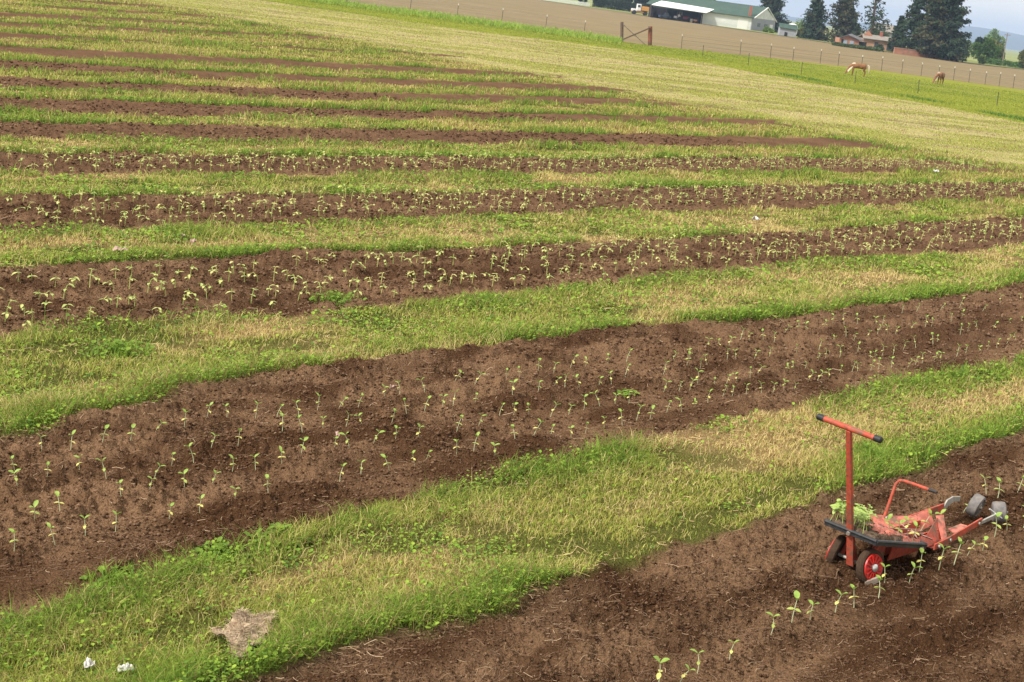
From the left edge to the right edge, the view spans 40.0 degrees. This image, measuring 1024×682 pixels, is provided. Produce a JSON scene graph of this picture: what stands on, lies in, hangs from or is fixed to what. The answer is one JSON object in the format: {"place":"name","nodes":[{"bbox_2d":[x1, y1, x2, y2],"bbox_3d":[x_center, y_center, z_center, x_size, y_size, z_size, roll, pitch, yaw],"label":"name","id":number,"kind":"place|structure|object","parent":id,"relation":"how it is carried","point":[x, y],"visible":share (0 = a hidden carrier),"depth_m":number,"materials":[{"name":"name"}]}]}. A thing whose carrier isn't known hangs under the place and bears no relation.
{"place":"outdoors","nodes":[
{"label":"outdoors","id":0,"kind":"place"},
{"bbox_2d":[0,0,1023,681],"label":"field ground","id":1,"kind":"structure","parent":0,"point":[920,644],"depth_m":12.65,"materials":[{"name":"soil"}]},
{"bbox_2d":[9,528,18,550],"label":"sunflower seedling","id":2,"kind":"object","parent":1,"relation":"on","point":[11,530],"visible":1,"depth_m":8.03,"materials":[{"name":"green plant"}]},
{"bbox_2d":[8,469,20,485],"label":"sunflower seedling","id":3,"kind":"object","parent":1,"relation":"on","point":[16,478],"visible":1,"depth_m":8.91,"materials":[{"name":"green plant"}]},
{"bbox_2d":[29,500,39,518],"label":"sunflower seedling","id":4,"kind":"object","parent":1,"relation":"on","point":[36,502],"visible":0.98,"depth_m":8.46,"materials":[{"name":"green plant"}]},
{"bbox_2d":[47,522,55,544],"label":"sunflower seedling","id":5,"kind":"object","parent":1,"relation":"on","point":[48,524],"visible":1,"depth_m":8.20,"materials":[{"name":"green plant"}]},
{"bbox_2d":[54,491,63,510],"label":"sunflower seedling","id":6,"kind":"object","parent":1,"relation":"on","point":[57,493],"visible":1,"depth_m":8.59,"materials":[{"name":"green plant"}]},
{"bbox_2d":[79,515,89,535],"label":"sunflower seedling","id":7,"kind":"object","parent":1,"relation":"on","point":[84,526],"visible":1,"depth_m":8.36,"materials":[{"name":"green plant"}]},
{"bbox_2d":[84,657,94,668],"bbox_3d":[-2.053,1.562,6.842,0.054,0.051,0.055,3,15,-18],"label":"paper scrap","id":8,"kind":"object","parent":1,"relation":"on","point":[87,662],"visible":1,"depth_m":6.83,"materials":[{"name":"white paper"}]},
{"bbox_2d":[79,551,134,591],"bbox_3d":[-2.244,1.300,7.915,0.337,0.130,0.324,8,14,0],"label":"weed clump","id":9,"kind":"object","parent":1,"relation":"on","point":[113,571],"visible":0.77,"depth_m":7.89,"materials":[{"name":"green plant"}]},
{"bbox_2d":[77,334,154,359],"bbox_3d":[-3.383,0.047,12.087,0.700,0.138,0.472,-6,20,-43],"label":"weed clump","id":10,"kind":"object","parent":1,"relation":"on","point":[114,346],"visible":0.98,"depth_m":12.07,"materials":[{"name":"green plant"}]},
{"bbox_2d":[112,246,127,250],"bbox_3d":[-4.379,-1.034,15.747,0.170,0.063,0.118,5,14,-11],"label":"paper scrap","id":11,"kind":"object","parent":1,"relation":"on","point":[115,248],"visible":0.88,"depth_m":15.71,"materials":[{"name":"white paper"}]},
{"bbox_2d":[117,663,134,671],"bbox_3d":[-1.884,1.591,6.874,0.082,0.036,0.047,3,15,-18],"label":"paper scrap","id":12,"kind":"object","parent":1,"relation":"on","point":[125,667],"visible":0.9,"depth_m":6.87,"materials":[{"name":"white paper"}]},
{"bbox_2d":[178,469,187,486],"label":"sunflower seedling","id":13,"kind":"object","parent":1,"relation":"on","point":[185,471],"visible":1,"depth_m":9.37,"materials":[{"name":"green plant"}]},
{"bbox_2d":[184,442,195,462],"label":"sunflower seedling","id":14,"kind":"object","parent":1,"relation":"on","point":[189,445],"visible":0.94,"depth_m":9.77,"materials":[{"name":"green plant"}]},
{"bbox_2d":[197,494,204,512],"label":"sunflower seedling","id":15,"kind":"object","parent":1,"relation":"on","point":[202,496],"visible":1,"depth_m":8.98,"materials":[{"name":"green plant"}]},
{"bbox_2d":[183,536,264,565],"bbox_3d":[-1.725,1.251,8.382,0.533,0.068,0.340,-4,18,-38],"label":"weed clump","id":16,"kind":"object","parent":1,"relation":"on","point":[200,548],"visible":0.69,"depth_m":8.40,"materials":[{"name":"green plant"}]},
{"bbox_2d":[210,606,278,658],"bbox_3d":[-1.413,1.495,7.342,0.336,0.091,0.603,8,14,0],"label":"burlap scrap","id":17,"kind":"object","parent":1,"relation":"on","point":[238,630],"visible":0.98,"depth_m":7.34,"materials":[{"name":"burlap fabric"}]},
{"bbox_2d":[244,521,311,549],"bbox_3d":[-1.411,1.179,8.720,0.323,0.108,0.481,19,18,37],"label":"weed clump","id":18,"kind":"object","parent":1,"relation":"on","point":[284,526],"visible":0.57,"depth_m":8.71,"materials":[{"name":"green plant"}]},
{"bbox_2d":[278,446,284,463],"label":"sunflower seedling","id":19,"kind":"object","parent":1,"relation":"on","point":[280,448],"visible":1,"depth_m":9.91,"materials":[{"name":"green plant"}]},
{"bbox_2d":[300,437,307,452],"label":"sunflower seedling","id":20,"kind":"object","parent":1,"relation":"on","point":[305,438],"visible":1,"depth_m":10.11,"materials":[{"name":"green plant"}]},
{"bbox_2d":[309,288,366,306],"bbox_3d":[-1.847,-0.466,14.885,0.667,0.146,0.450,-5,19,-41],"label":"weed clump","id":21,"kind":"object","parent":1,"relation":"on","point":[337,296],"visible":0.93,"depth_m":14.88,"materials":[{"name":"green plant"}]},
{"bbox_2d":[347,0,585,31],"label":"wire fence","id":22,"kind":"object","parent":1,"relation":"on","point":[488,10],"visible":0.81,"depth_m":115.95,"materials":[{"name":"metal"}]},
{"bbox_2d":[2,84,1018,681],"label":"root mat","id":23,"kind":"object","parent":1,"relation":"on","point":[500,486],"visible":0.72,"depth_m":11.32,"materials":[{"name":"plant"}]},
{"bbox_2d":[0,0,1023,681],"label":"grass","id":24,"kind":"structure","parent":1,"relation":"on","point":[168,662],"depth_m":17.43,"materials":[{"name":"green plant"}]},
{"bbox_2d":[0,101,1023,681],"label":"straw bits","id":25,"kind":"object","parent":1,"relation":"on","point":[570,451],"visible":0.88,"depth_m":9.78,"materials":[{"name":"plant"}]},
{"bbox_2d":[0,84,1023,681],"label":"clover","id":26,"kind":"object","parent":1,"relation":"on","point":[412,330],"visible":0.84,"depth_m":14.44,"materials":[{"name":"green plant"}]},
{"bbox_2d":[2,144,1023,300],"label":"leggy seedlings","id":27,"kind":"object","parent":1,"relation":"on","point":[513,196],"visible":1,"depth_m":22.78,"materials":[{"name":"green plant"}]},
{"bbox_2d":[617,388,639,396],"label":"weed clump","id":28,"kind":"object","parent":1,"relation":"on","point":[625,393],"visible":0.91,"depth_m":12.76,"materials":[{"name":"green plant"}]},
{"bbox_2d":[620,22,651,44],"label":"brace fence","id":29,"kind":"object","parent":1,"relation":"on","point":[622,25],"visible":0.77,"depth_m":114.79,"materials":[{"name":"brown wood"}]},
{"bbox_2d":[653,656,668,681],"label":"sunflower seedling","id":30,"kind":"object","parent":1,"relation":"on","point":[658,675],"visible":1,"depth_m":7.46,"materials":[{"name":"green plant"}]},
{"bbox_2d":[680,664,694,681],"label":"sunflower seedling","id":31,"kind":"object","parent":1,"relation":"on","point":[683,675],"visible":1,"depth_m":7.54,"materials":[{"name":"green plant"}]},
{"bbox_2d":[690,649,703,673],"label":"sunflower seedling","id":32,"kind":"object","parent":1,"relation":"on","point":[698,662],"visible":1,"depth_m":7.72,"materials":[{"name":"green plant"}]},
{"bbox_2d":[766,612,779,633],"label":"sunflower seedling","id":33,"kind":"object","parent":1,"relation":"on","point":[773,625],"visible":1,"depth_m":8.18,"materials":[{"name":"green plant"}]},
{"bbox_2d":[787,590,800,622],"bbox_3d":[1.671,1.595,8.354,0.077,0.204,0.091,-2,17,-32],"label":"sunflower seedling","id":34,"kind":"object","parent":1,"relation":"on","point":[796,594],"visible":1,"depth_m":8.34,"materials":[{"name":"green plant"}]},
{"bbox_2d":[807,600,819,619],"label":"sunflower seedling","id":35,"kind":"object","parent":1,"relation":"on","point":[811,601],"visible":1,"depth_m":8.49,"materials":[{"name":"green plant"}]},
{"bbox_2d":[835,589,846,612],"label":"sunflower seedling","id":36,"kind":"object","parent":1,"relation":"on","point":[837,602],"visible":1,"depth_m":8.62,"materials":[{"name":"green plant"}]},
{"bbox_2d":[702,45,998,105],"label":"electric fence","id":37,"kind":"object","parent":1,"relation":"on","point":[852,70],"visible":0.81,"depth_m":92.22,"materials":[{"name":"metal"}]},
{"bbox_2d":[681,34,1023,85],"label":"wire fence","id":38,"kind":"object","parent":1,"relation":"on","point":[852,59],"visible":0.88,"depth_m":128.17,"materials":[{"name":"metal"}]},
{"bbox_2d":[845,63,869,76],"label":"grazing horse","id":39,"kind":"object","parent":1,"relation":"on","point":[858,66],"visible":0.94,"depth_m":106.32},
{"bbox_2d":[841,438,897,464],"bbox_3d":[2.999,0.921,11.828,0.471,0.200,0.627,16,17,31],"label":"weed clump","id":40,"kind":"object","parent":1,"relation":"on","point":[868,446],"visible":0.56,"depth_m":11.83,"materials":[{"name":"green plant"}]},
{"bbox_2d":[864,577,878,585],"bbox_3d":[2.352,1.573,9.201,0.105,0.074,0.020,5,14,-11],"label":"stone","id":41,"kind":"object","parent":1,"relation":"on","point":[873,580],"visible":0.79,"depth_m":9.19,"materials":[{"name":"beige stone"}]},
{"bbox_2d":[875,575,882,597],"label":"sunflower seedling","id":42,"kind":"object","parent":1,"relation":"on","point":[879,577],"visible":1,"depth_m":8.99,"materials":[{"name":"green plant"}]},
{"bbox_2d":[816,413,1007,581],"bbox_3d":[2.872,0.957,9.804,2.397,1.121,0.481,-7,20,-45],"label":"planting machine","id":43,"kind":"object","parent":1,"relation":"on","point":[868,562],"visible":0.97,"depth_m":9.73,"materials":[{"name":"red paint"}]},
{"bbox_2d":[824,518,932,548],"bbox_3d":[2.500,1.284,9.509,0.868,0.226,0.421,-7,20,-45],"label":"seedling tray","id":44,"kind":"object","parent":43,"relation":"on","point":[878,535],"visible":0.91,"depth_m":9.30,"materials":[{"name":"black plastic"}]},
{"bbox_2d":[830,504,841,518],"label":"tray seedling","id":45,"kind":"object","parent":44,"relation":"in","point":[835,510],"visible":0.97,"depth_m":9.32,"materials":[{"name":"green plant"}]},
{"bbox_2d":[832,504,843,518],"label":"tray seedling","id":46,"kind":"object","parent":44,"relation":"in","point":[841,511],"visible":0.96,"depth_m":9.29,"materials":[{"name":"green plant"}]},
{"bbox_2d":[854,512,862,521],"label":"tray seedling","id":47,"kind":"object","parent":44,"relation":"in","point":[856,514],"visible":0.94,"depth_m":9.19,"materials":[{"name":"green plant"}]},
{"bbox_2d":[885,514,893,529],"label":"sunflower seedling","id":48,"kind":"object","parent":44,"relation":"on","point":[889,516],"visible":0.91,"depth_m":9.55,"materials":[{"name":"green plant"}]},
{"bbox_2d":[895,519,905,534],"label":"sunflower seedling","id":49,"kind":"object","parent":44,"relation":"on","point":[902,521],"visible":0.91,"depth_m":9.47,"materials":[{"name":"green plant"}]},
{"bbox_2d":[904,516,912,533],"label":"sunflower seedling","id":50,"kind":"object","parent":44,"relation":"on","point":[907,518],"visible":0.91,"depth_m":9.82,"materials":[{"name":"green plant"}]},
{"bbox_2d":[909,521,918,541],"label":"sunflower seedling","id":51,"kind":"object","parent":44,"relation":"on","point":[915,524],"visible":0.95,"depth_m":9.47,"materials":[{"name":"green plant"}]},
{"bbox_2d":[919,508,932,532],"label":"sunflower seedling","id":52,"kind":"object","parent":43,"relation":"on","point":[930,512],"visible":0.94,"depth_m":10.04,"materials":[{"name":"green plant"}]},
{"bbox_2d":[907,561,922,582],"bbox_3d":[2.655,1.551,9.282,0.090,0.176,0.064,15,16,27],"label":"sunflower seedling","id":53,"kind":"object","parent":1,"relation":"on","point":[913,563],"visible":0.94,"depth_m":9.28,"materials":[{"name":"green plant"}]},
{"bbox_2d":[917,548,925,571],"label":"sunflower seedling","id":54,"kind":"object","parent":1,"relation":"on","point":[921,550],"visible":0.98,"depth_m":9.48,"materials":[{"name":"green plant"}]},
{"bbox_2d":[932,72,944,84],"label":"grazing horse","id":55,"kind":"object","parent":1,"relation":"on","point":[940,75],"visible":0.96,"depth_m":112.14},
{"bbox_2d":[938,543,949,569],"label":"sunflower seedling","id":56,"kind":"object","parent":1,"relation":"on","point":[939,558],"visible":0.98,"depth_m":9.55,"materials":[{"name":"green plant"}]},
{"bbox_2d":[952,537,963,564],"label":"sunflower seedling","id":57,"kind":"object","parent":1,"relation":"on","point":[960,540],"visible":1,"depth_m":9.66,"materials":[{"name":"green plant"}]},
{"bbox_2d":[980,536,988,549],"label":"sunflower seedling","id":58,"kind":"object","parent":1,"relation":"on","point":[986,537],"visible":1,"depth_m":10.02,"materials":[{"name":"green plant"}]},
{"bbox_2d":[992,512,1001,536],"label":"sunflower seedling","id":59,"kind":"object","parent":1,"relation":"on","point":[997,515],"visible":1,"depth_m":10.17,"materials":[{"name":"green plant"}]},
{"bbox_2d":[994,477,1003,497],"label":"sunflower seedling","id":60,"kind":"object","parent":1,"relation":"on","point":[999,480],"visible":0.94,"depth_m":11.30,"materials":[{"name":"green plant"}]},
{"bbox_2d":[0,87,1023,681],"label":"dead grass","id":61,"kind":"structure","parent":0,"point":[520,337],"depth_m":14.54,"materials":[{"name":"plant"}]},
{"bbox_2d":[337,0,1023,88],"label":"plowed field","id":62,"kind":"structure","parent":0,"point":[667,33],"depth_m":175.31,"materials":[{"name":"brown soil"}]},
{"bbox_2d":[631,4,648,14],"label":"flatbed truck","id":63,"kind":"object","parent":62,"relation":"on","point":[640,8],"visible":0.98,"depth_m":332.33,"materials":[{"name":"white paint"}]},
{"bbox_2d":[658,13,670,19],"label":"blue car","id":64,"kind":"object","parent":62,"relation":"on","point":[666,16],"visible":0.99,"depth_m":315.14,"materials":[{"name":"blue paint"}]},
{"bbox_2d":[673,14,681,20],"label":"white tractor","id":65,"kind":"object","parent":62,"relation":"on","point":[679,18],"visible":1,"depth_m":314.72,"materials":[{"name":"white paint"}]},
{"bbox_2d":[682,15,690,21],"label":"red tractor","id":66,"kind":"object","parent":62,"relation":"on","point":[687,18],"visible":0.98,"depth_m":315.05,"materials":[{"name":"red paint"}]},
{"bbox_2d":[835,34,866,45],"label":"brick hut","id":67,"kind":"object","parent":62,"relation":"on","point":[852,39],"visible":0.66,"depth_m":254.56,"materials":[{"name":"brown"}]},
{"bbox_2d":[831,42,883,51],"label":"hedge","id":68,"kind":"object","parent":62,"relation":"on","point":[859,46],"visible":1,"depth_m":250.29,"materials":[{"name":"green plant"}]},
{"bbox_2d":[894,42,902,47],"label":"bush","id":69,"kind":"object","parent":62,"relation":"on","point":[899,45],"visible":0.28,"depth_m":254.47,"materials":[{"name":"green plant"}]},
{"bbox_2d":[895,0,929,49],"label":"conifer tree","id":70,"kind":"object","parent":62,"relation":"on","point":[917,16],"visible":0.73,"depth_m":253.93,"materials":[{"name":"green plant"}]},
{"bbox_2d":[911,0,951,58],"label":"conifer tree","id":71,"kind":"object","parent":62,"relation":"on","point":[930,34],"visible":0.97,"depth_m":248.72,"materials":[{"name":"green plant"}]},
{"bbox_2d":[927,0,971,62],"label":"conifer tree","id":72,"kind":"object","parent":62,"relation":"on","point":[955,22],"visible":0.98,"depth_m":247.43,"materials":[{"name":"green plant"}]},
{"bbox_2d":[542,0,1023,69],"bbox_3d":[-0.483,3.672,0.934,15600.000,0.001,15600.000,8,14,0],"label":"land","id":73,"kind":"structure","parent":0,"point":[1010,53],"depth_m":847.36,"materials":[{"name":"green plant"}]},
{"bbox_2d":[646,0,776,32],"bbox_3d":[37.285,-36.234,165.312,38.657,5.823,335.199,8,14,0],"label":"barn","id":74,"kind":"structure","parent":73,"relation":"on","point":[731,15],"depth_m":316.77,"materials":[{"name":"white metal"}]},
{"bbox_2d":[737,18,748,29],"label":"barn door","id":75,"kind":"structure","parent":74,"relation":"in","point":[742,23],"depth_m":315.64,"materials":[{"name":"white metal"}]},
{"bbox_2d":[544,0,1022,68],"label":"lawn","id":76,"kind":"structure","parent":0,"point":[972,60],"depth_m":339.17,"materials":[{"name":"green plant"}]},
{"bbox_2d":[551,0,589,5],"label":"picket fence","id":77,"kind":"object","parent":76,"relation":"on","point":[578,3],"visible":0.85,"depth_m":373.04,"materials":[{"name":"white paint"}]},
{"bbox_2d":[592,0,643,12],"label":"hedge","id":78,"kind":"object","parent":76,"relation":"on","point":[623,5],"visible":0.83,"depth_m":371.98,"materials":[{"name":"green plant"}]},
{"bbox_2d":[633,0,649,11],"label":"shade tree","id":79,"kind":"object","parent":76,"relation":"on","point":[644,2],"visible":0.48,"depth_m":377.71,"materials":[{"name":"green plant"}]},
{"bbox_2d":[762,26,774,33],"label":"bush","id":80,"kind":"object","parent":76,"relation":"on","point":[768,29],"visible":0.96,"depth_m":312.34,"materials":[{"name":"green plant"}]},
{"bbox_2d":[760,0,791,32],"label":"conifer tree","id":81,"kind":"object","parent":76,"relation":"on","point":[774,6],"visible":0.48,"depth_m":335.31,"materials":[{"name":"green plant"}]},
{"bbox_2d":[777,23,797,37],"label":"garden shed","id":82,"kind":"structure","parent":76,"relation":"on","point":[787,30],"depth_m":291.50,"materials":[{"name":"white wood"}]},
{"bbox_2d":[795,18,805,31],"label":"bush","id":83,"kind":"object","parent":76,"relation":"on","point":[799,25],"visible":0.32,"depth_m":319.76,"materials":[{"name":"green plant"}]},
{"bbox_2d":[797,28,804,36],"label":"bush","id":84,"kind":"object","parent":76,"relation":"on","point":[800,31],"visible":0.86,"depth_m":292.05,"materials":[{"name":"green plant"}]},
{"bbox_2d":[796,0,830,41],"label":"conifer tree","id":85,"kind":"object","parent":76,"relation":"on","point":[814,17],"visible":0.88,"depth_m":289.73,"materials":[{"name":"green plant"}]},
{"bbox_2d":[815,0,864,42],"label":"conifer tree","id":86,"kind":"object","parent":76,"relation":"on","point":[845,20],"visible":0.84,"depth_m":286.87,"materials":[{"name":"green plant"}]},
{"bbox_2d":[835,8,861,33],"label":"conifer tree","id":87,"kind":"object","parent":76,"relation":"on","point":[857,29],"visible":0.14,"depth_m":289.77,"materials":[{"name":"green plant"}]},
{"bbox_2d":[852,0,891,35],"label":"conifer tree","id":88,"kind":"object","parent":76,"relation":"on","point":[873,18],"visible":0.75,"depth_m":278.23,"materials":[{"name":"green plant"}]},
{"bbox_2d":[858,30,891,51],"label":"brick house","id":89,"kind":"structure","parent":76,"relation":"on","point":[869,38],"depth_m":267.31,"materials":[{"name":"beige"}]},
{"bbox_2d":[870,30,889,36],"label":"broadleaf tree","id":90,"kind":"object","parent":76,"relation":"on","point":[877,33],"visible":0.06,"depth_m":274.21,"materials":[{"name":"green plant"}]},
{"bbox_2d":[868,23,893,36],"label":"grey house","id":91,"kind":"structure","parent":76,"relation":"on","point":[890,33],"depth_m":291.18,"materials":[{"name":"beige"}]},
{"bbox_2d":[886,15,908,52],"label":"conifer tree","id":92,"kind":"object","parent":76,"relation":"on","point":[895,36],"visible":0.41,"depth_m":263.30,"materials":[{"name":"green plant"}]},
{"bbox_2d":[893,47,957,61],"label":"brick wall","id":93,"kind":"structure","parent":76,"relation":"on","point":[904,51],"depth_m":251.21,"materials":[{"name":"red brick"}]},
{"bbox_2d":[960,37,971,58],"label":"broadleaf tree","id":94,"kind":"object","parent":76,"relation":"on","point":[968,46],"visible":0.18,"depth_m":290.50,"materials":[{"name":"green plant"}]},
{"bbox_2d":[973,36,989,46],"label":"pine tree","id":95,"kind":"object","parent":76,"relation":"on","point":[980,39],"visible":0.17,"depth_m":278.20,"materials":[{"name":"green plant"}]},
{"bbox_2d":[977,54,986,64],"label":"bush","id":96,"kind":"object","parent":76,"relation":"on","point":[981,59],"visible":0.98,"depth_m":260.19,"materials":[{"name":"green plant"}]},
{"bbox_2d":[968,38,1001,59],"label":"broadleaf tree","id":97,"kind":"object","parent":76,"relation":"on","point":[992,50],"visible":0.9,"depth_m":266.05,"materials":[{"name":"green plant"}]},
{"bbox_2d":[983,28,1005,47],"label":"broadleaf tree","id":98,"kind":"object","parent":76,"relation":"on","point":[998,37],"visible":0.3,"depth_m":405.37,"materials":[{"name":"green plant"}]},
{"bbox_2d":[988,39,1002,63],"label":"broadleaf tree","id":99,"kind":"object","parent":76,"relation":"on","point":[996,42],"visible":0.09,"depth_m":280.80,"materials":[{"name":"green plant"}]},
{"bbox_2d":[995,43,1005,62],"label":"broadleaf tree","id":100,"kind":"object","parent":76,"relation":"on","point":[1001,56],"visible":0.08,"depth_m":286.41,"materials":[{"name":"green plant"}]},
{"bbox_2d":[986,58,1023,68],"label":"hedge","id":101,"kind":"object","parent":76,"relation":"on","point":[1005,62],"visible":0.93,"depth_m":272.27,"materials":[{"name":"green plant"}]},
{"bbox_2d":[1017,50,1023,65],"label":"broadleaf tree","id":102,"kind":"object","parent":76,"relation":"on","point":[1021,57],"visible":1,"depth_m":271.03,"materials":[{"name":"green plant"}]},
{"bbox_2d":[716,0,1023,34],"label":"sky","id":103,"kind":"structure","parent":0,"point":[1002,15],"materials":[{"name":"white"}]},
{"bbox_2d":[779,16,1023,50],"bbox_3d":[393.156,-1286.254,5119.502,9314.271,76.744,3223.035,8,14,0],"label":"hills","id":104,"kind":"structure","parent":0,"point":[1015,41],"depth_m":5304.48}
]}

